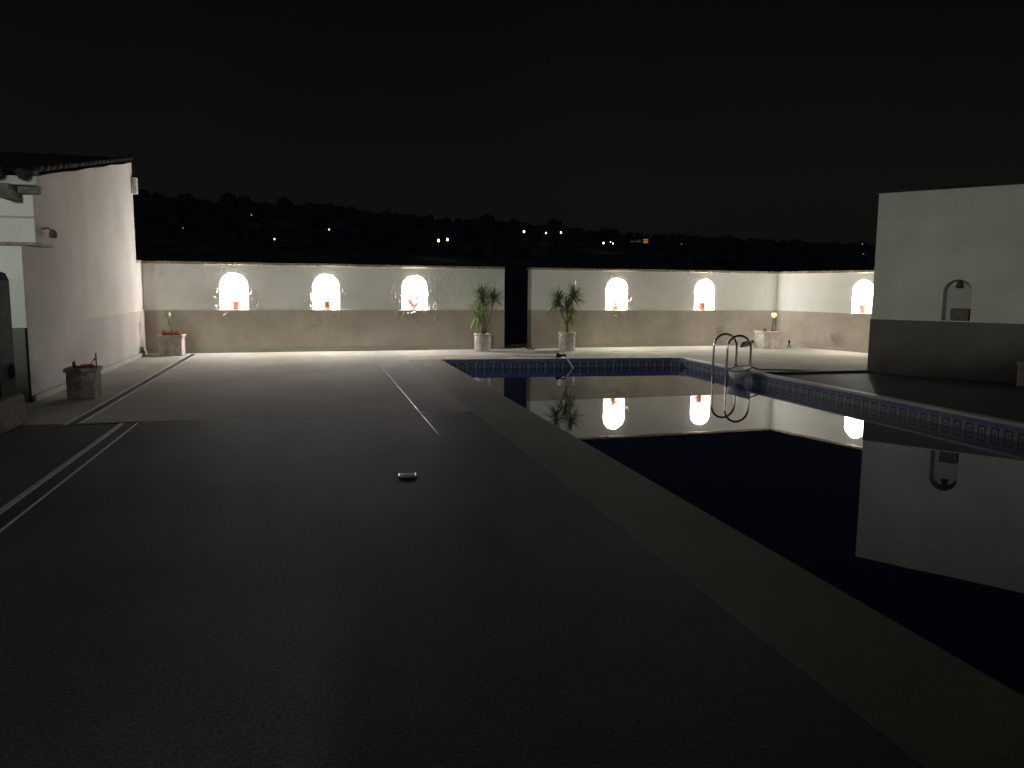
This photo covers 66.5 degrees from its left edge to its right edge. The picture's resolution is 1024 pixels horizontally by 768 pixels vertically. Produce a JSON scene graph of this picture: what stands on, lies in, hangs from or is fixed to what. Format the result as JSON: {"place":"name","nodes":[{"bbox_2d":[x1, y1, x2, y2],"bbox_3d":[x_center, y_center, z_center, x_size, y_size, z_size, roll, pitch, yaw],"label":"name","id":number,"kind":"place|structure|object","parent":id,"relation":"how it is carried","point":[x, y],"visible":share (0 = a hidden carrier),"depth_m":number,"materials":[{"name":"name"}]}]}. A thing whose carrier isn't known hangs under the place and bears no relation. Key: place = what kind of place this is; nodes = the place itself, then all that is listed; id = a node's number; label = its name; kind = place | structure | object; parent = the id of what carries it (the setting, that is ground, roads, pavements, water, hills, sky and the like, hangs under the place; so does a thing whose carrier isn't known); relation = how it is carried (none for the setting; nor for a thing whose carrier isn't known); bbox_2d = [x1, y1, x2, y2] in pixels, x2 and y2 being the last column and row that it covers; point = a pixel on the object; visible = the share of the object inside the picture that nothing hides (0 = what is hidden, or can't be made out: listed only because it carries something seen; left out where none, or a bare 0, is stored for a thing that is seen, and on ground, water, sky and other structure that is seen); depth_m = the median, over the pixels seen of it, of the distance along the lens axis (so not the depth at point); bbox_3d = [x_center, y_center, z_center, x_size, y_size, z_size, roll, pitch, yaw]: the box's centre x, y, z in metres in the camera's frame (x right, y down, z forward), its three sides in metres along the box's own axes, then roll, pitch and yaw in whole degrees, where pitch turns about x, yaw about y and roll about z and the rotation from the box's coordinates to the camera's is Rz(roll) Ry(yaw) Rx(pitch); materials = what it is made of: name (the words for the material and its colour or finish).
{"place":"outdoors","nodes":[
{"label":"outdoors","id":0,"kind":"place"},
{"bbox_2d":[0,272,15,396],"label":"door","id":1,"kind":"structure","parent":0,"point":[7,377],"depth_m":8.63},
{"bbox_2d":[0,151,142,401],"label":"house","id":2,"kind":"structure","parent":0,"point":[73,289],"depth_m":12.34,"materials":[{"name":"white paint"}]},
{"bbox_2d":[43,227,56,238],"bbox_3d":[-6.606,-2.164,11.168,0.175,0.162,0.102,-5,9,-36],"label":"wall lantern","id":3,"kind":"object","parent":2,"relation":"attached to","point":[52,233],"depth_m":11.15,"materials":[{"name":"metal"}]},
{"bbox_2d":[131,177,137,194],"bbox_3d":[-8.105,-4.252,16.765,0.114,0.340,0.180,-1,7,-14],"label":"wall box","id":4,"kind":"object","parent":2,"relation":"attached to","point":[134,185],"visible":1,"depth_m":16.68,"materials":[{"name":"white plastic"}]},
{"bbox_2d":[22,351,419,424],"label":"terrace","id":5,"kind":"structure","parent":0,"point":[200,386],"depth_m":11.89,"materials":[{"name":"grey concrete"}]},
{"bbox_2d":[63,365,102,398],"bbox_3d":[-6.027,-0.025,10.998,0.409,0.430,0.409,-1,7,-14],"label":"square planter","id":6,"kind":"object","parent":5,"relation":"on","point":[83,383],"visible":0.95,"depth_m":10.83,"materials":[{"name":"stone"}]},
{"bbox_2d":[81,358,95,367],"bbox_3d":[-5.942,-0.283,10.925,0.170,0.161,0.168,5,8,33],"label":"clay pot","id":7,"kind":"object","parent":6,"relation":"on","point":[90,365],"visible":0.88,"depth_m":10.90,"materials":[{"name":"ceramic"}]},
{"bbox_2d":[63,354,195,424],"bbox_3d":[-6.182,-0.114,13.443,0.169,0.022,9.480,-1,7,-14],"label":"floor drain","id":8,"kind":"object","parent":5,"relation":"on","point":[91,412],"visible":1,"depth_m":11.22,"materials":[{"name":"grey metal"}]},
{"bbox_2d":[136,260,147,354],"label":"boundary wall","id":9,"kind":"structure","parent":5,"relation":"on","point":[141,309],"depth_m":17.57,"materials":[{"name":"white paint"}]},
{"bbox_2d":[157,334,185,355],"bbox_3d":[-7.692,-0.885,17.681,0.524,0.460,0.524,-1,7,-14],"label":"square planter","id":10,"kind":"object","parent":5,"relation":"on","point":[172,345],"visible":0.91,"depth_m":17.46,"materials":[{"name":"stone"}]},
{"bbox_2d":[164,312,171,330],"bbox_3d":[-7.777,-1.355,17.651,0.143,0.541,0.144,4,8,29],"label":"garden stake","id":11,"kind":"object","parent":10,"relation":"on","point":[167,314],"visible":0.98,"depth_m":17.59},
{"bbox_2d":[142,260,504,353],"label":"boundary wall","id":12,"kind":"structure","parent":5,"relation":"on","point":[281,307],"depth_m":18.99,"materials":[{"name":"white paint"}]},
{"bbox_2d":[232,299,239,309],"bbox_3d":[-6.548,-1.898,18.520,0.170,0.260,0.170,-2,7,-17],"label":"flower pot","id":13,"kind":"object","parent":12,"relation":"in","point":[236,304],"visible":1,"depth_m":18.47,"materials":[{"name":"ceramic"}]},
{"bbox_2d":[323,299,330,309],"bbox_3d":[-4.532,-1.958,19.131,0.200,0.265,0.200,-2,7,-17],"label":"flower pot","id":14,"kind":"object","parent":12,"relation":"in","point":[326,304],"visible":1,"depth_m":19.07,"materials":[{"name":"ceramic"}]},
{"bbox_2d":[407,297,418,309],"bbox_3d":[-2.500,-2.041,19.744,0.301,0.318,0.120,-2,7,-17],"label":"flower pot","id":15,"kind":"object","parent":12,"relation":"in","point":[412,304],"visible":1,"depth_m":19.72,"materials":[{"name":"ceramic"}]},
{"bbox_2d":[373,357,438,434],"bbox_3d":[-2.062,-0.061,13.451,0.012,0.032,10.300,-1,7,-14],"label":"paving joint","id":16,"kind":"object","parent":5,"relation":"on","point":[409,400],"visible":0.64,"depth_m":10.86,"materials":[{"name":"metal"}]},
{"bbox_2d":[0,413,719,767],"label":"terrace","id":17,"kind":"structure","parent":0,"point":[282,593],"depth_m":3.78,"materials":[{"name":"grey concrete"}]},
{"bbox_2d":[0,393,27,434],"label":"stone plinth","id":18,"kind":"structure","parent":17,"relation":"on","point":[13,412],"depth_m":8.55,"materials":[{"name":"grey stone"}]},
{"bbox_2d":[0,423,137,531],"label":"floor drain","id":19,"kind":"object","parent":17,"relation":"on","point":[15,508],"visible":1,"depth_m":6.42,"materials":[{"name":"grey metal"}]},
{"bbox_2d":[77,421,138,424],"bbox_3d":[-4.651,0.446,8.999,0.630,0.008,0.095,-1,7,-14],"label":"floor drain","id":20,"kind":"object","parent":17,"relation":"on","point":[108,422],"visible":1,"depth_m":9.00,"materials":[{"name":"grey metal"}]},
{"bbox_2d":[398,473,415,477],"bbox_3d":[-0.888,0.771,6.626,0.150,0.034,0.103,-1,7,-8],"label":"floor fitting","id":21,"kind":"object","parent":17,"relation":"on","point":[404,475],"visible":1,"depth_m":6.59,"materials":[{"name":"metal"}]},
{"bbox_2d":[369,350,471,412],"bbox_3d":[-2.124,-0.277,15.072,0.681,0.001,10.500,-1,7,-14],"label":"terrace strip","id":22,"kind":"object","parent":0,"point":[422,391],"visible":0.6,"depth_m":12.58,"materials":[{"name":"grey concrete"}]},
{"bbox_2d":[133,201,874,338],"bbox_3d":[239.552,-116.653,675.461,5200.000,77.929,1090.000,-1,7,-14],"label":"hills","id":23,"kind":"structure","parent":0,"point":[203,242],"depth_m":301.64,"materials":[{"name":"black plant"}]},
{"bbox_2d":[133,189,875,269],"bbox_3d":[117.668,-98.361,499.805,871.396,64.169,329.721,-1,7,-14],"label":"woods","id":24,"kind":"object","parent":23,"relation":"on","point":[379,233],"visible":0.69,"depth_m":471.45,"materials":[{"name":"green plant"}]},
{"bbox_2d":[623,239,648,247],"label":"house","id":25,"kind":"structure","parent":23,"relation":"on","point":[643,243],"depth_m":479.12,"materials":[{"name":"tile"}]},
{"bbox_2d":[442,339,580,359],"bbox_3d":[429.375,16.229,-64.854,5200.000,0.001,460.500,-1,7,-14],"label":"ground","id":26,"kind":"structure","parent":0,"point":[515,341],"depth_m":59.27,"materials":[{"name":"grey concrete"}]},
{"bbox_2d":[0,0,1023,244],"label":"sky","id":27,"kind":"structure","parent":0,"point":[776,120],"materials":[{"name":"black"}]},
{"bbox_2d":[396,344,867,371],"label":"terrace","id":28,"kind":"structure","parent":0,"point":[797,358],"depth_m":18.83,"materials":[{"name":"grey concrete"}]},
{"bbox_2d":[474,333,490,351],"bbox_3d":[-0.737,-1.045,19.539,0.444,0.450,0.442,-1,7,-14],"label":"round pot","id":29,"kind":"object","parent":28,"relation":"on","point":[482,342],"visible":0.99,"depth_m":19.37,"materials":[{"name":"stone"}]},
{"bbox_2d":[463,282,504,333],"bbox_3d":[-0.663,-1.903,19.443,1.153,1.391,0.879,-1,7,-14],"label":"yucca plant","id":30,"kind":"object","parent":29,"relation":"in","point":[482,297],"visible":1,"depth_m":19.38,"materials":[{"name":"green plant"}]},
{"bbox_2d":[502,347,536,348],"bbox_3d":[0.125,-0.906,20.671,0.900,0.112,0.680,-1,7,-14],"label":"threshold","id":31,"kind":"object","parent":28,"relation":"on","point":[516,347],"visible":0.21,"depth_m":20.68,"materials":[{"name":"stone"}]},
{"bbox_2d":[558,332,575,350],"bbox_3d":[1.406,-1.092,19.998,0.463,0.470,0.464,-1,7,-14],"label":"round pot","id":32,"kind":"object","parent":28,"relation":"on","point":[566,341],"visible":0.99,"depth_m":19.82,"materials":[{"name":"stone"}]},
{"bbox_2d":[547,279,585,332],"bbox_3d":[1.402,-1.980,19.878,1.200,1.422,0.921,-1,7,-14],"label":"yucca plant","id":33,"kind":"object","parent":32,"relation":"in","point":[569,302],"visible":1,"depth_m":19.85,"materials":[{"name":"green plant"}]},
{"bbox_2d":[527,267,777,347],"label":"boundary wall","id":34,"kind":"structure","parent":28,"relation":"on","point":[657,307],"depth_m":21.57,"materials":[{"name":"white paint"}]},
{"bbox_2d":[611,300,618,309],"bbox_3d":[2.824,-2.172,21.357,0.167,0.281,0.207,7,9,41],"label":"flower pot","id":35,"kind":"object","parent":34,"relation":"in","point":[615,304],"visible":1,"depth_m":21.33,"materials":[{"name":"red ceramic"}]},
{"bbox_2d":[698,302,704,309],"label":"flower pot","id":36,"kind":"object","parent":34,"relation":"in","point":[701,306],"visible":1,"depth_m":22.09,"materials":[{"name":"red ceramic"}]},
{"bbox_2d":[712,333,752,378],"bbox_3d":[4.532,-0.414,16.103,0.625,1.242,0.658,-1,7,-14],"label":"pool ladder","id":37,"kind":"object","parent":28,"relation":"on","point":[736,348],"visible":0.81,"depth_m":15.88,"materials":[{"name":"metal"}]},
{"bbox_2d":[754,330,780,348],"bbox_3d":[7.023,-1.227,21.518,0.524,0.470,0.524,-2,7,-16],"label":"square planter","id":38,"kind":"object","parent":28,"relation":"on","point":[767,339],"visible":0.97,"depth_m":21.31,"materials":[{"name":"stone"}]},
{"bbox_2d":[728,365,807,380],"bbox_3d":[5.556,-0.235,15.550,2.709,0.302,0.498,-1,7,-14],"label":"leaf net","id":39,"kind":"object","parent":28,"relation":"on","point":[739,373],"visible":0.98,"depth_m":15.30,"materials":[{"name":"plastic"}]},
{"bbox_2d":[764,370,869,374],"bbox_3d":[8.528,-0.277,16.127,7.560,0.060,0.001,-1,7,-14],"label":"terrace step","id":40,"kind":"object","parent":28,"relation":"attached to","point":[822,372],"visible":0.33,"depth_m":15.51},
{"bbox_2d":[775,270,873,352],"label":"boundary wall","id":41,"kind":"structure","parent":28,"relation":"on","point":[818,309],"depth_m":21.24,"materials":[{"name":"white paint"}]},
{"bbox_2d":[860,305,866,312],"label":"flower pot","id":42,"kind":"object","parent":41,"relation":"in","point":[862,308],"visible":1,"depth_m":20.30,"materials":[{"name":"ceramic"}]},
{"bbox_2d":[422,411,925,767],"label":"terrace strip","id":43,"kind":"object","parent":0,"point":[731,691],"visible":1,"depth_m":3.60,"materials":[{"name":"grey concrete"}]},
{"bbox_2d":[408,360,1023,767],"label":"pool coping","id":44,"kind":"object","parent":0,"point":[922,700],"visible":1,"depth_m":3.86,"materials":[{"name":"stone"}]},
{"bbox_2d":[443,358,1023,441],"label":"pool basin","id":45,"kind":"object","parent":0,"point":[1010,432],"visible":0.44,"depth_m":14.16,"materials":[{"name":"tile"}]},
{"bbox_2d":[523,353,573,367],"bbox_3d":[0.790,-0.516,18.040,1.515,0.424,0.254,3,8,20],"label":"hose end","id":46,"kind":"object","parent":45,"relation":"attached to","point":[558,355],"visible":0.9,"depth_m":17.94,"materials":[{"name":"white plastic"}]},
{"bbox_2d":[685,358,1023,427],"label":"pool rim","id":47,"kind":"object","parent":45,"relation":"on","point":[956,412],"visible":1,"depth_m":11.68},
{"bbox_2d":[458,367,1023,695],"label":"water","id":48,"kind":"structure","parent":0,"point":[915,526],"depth_m":7.49,"materials":[{"name":"blue liquid"}]},
{"bbox_2d":[740,340,753,346],"bbox_3d":[6.509,-1.114,21.640,0.426,0.192,0.222,-1,7,-14],"label":"hose coil","id":49,"kind":"object","parent":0,"point":[743,344],"visible":0.78,"depth_m":21.55,"materials":[{"name":"black rubber"}]},
{"bbox_2d":[780,373,1023,422],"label":"terrace","id":50,"kind":"structure","parent":0,"point":[1002,400],"depth_m":13.12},
{"bbox_2d":[1016,361,1023,386],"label":"square planter","id":51,"kind":"object","parent":50,"relation":"on","point":[1020,374],"visible":1,"depth_m":13.72,"materials":[{"name":"stone"}]},
{"bbox_2d":[867,181,1023,382],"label":"pool house","id":52,"kind":"structure","parent":0,"point":[934,245],"depth_m":14.77,"materials":[{"name":"white paint"}]},
{"bbox_2d":[956,280,963,286],"bbox_3d":[8.415,-1.903,14.654,0.140,0.156,0.188,7,9,40],"label":"niche lamp","id":53,"kind":"object","parent":52,"relation":"attached to","point":[960,283],"visible":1,"depth_m":14.59,"materials":[{"name":"metal"}]},
{"bbox_2d":[950,308,970,320],"bbox_3d":[8.491,-1.315,14.792,0.319,0.228,0.199,7,9,40],"label":"flower pot","id":54,"kind":"object","parent":52,"relation":"in","point":[959,314],"visible":0.94,"depth_m":14.72,"materials":[{"name":"stone"}]}
]}

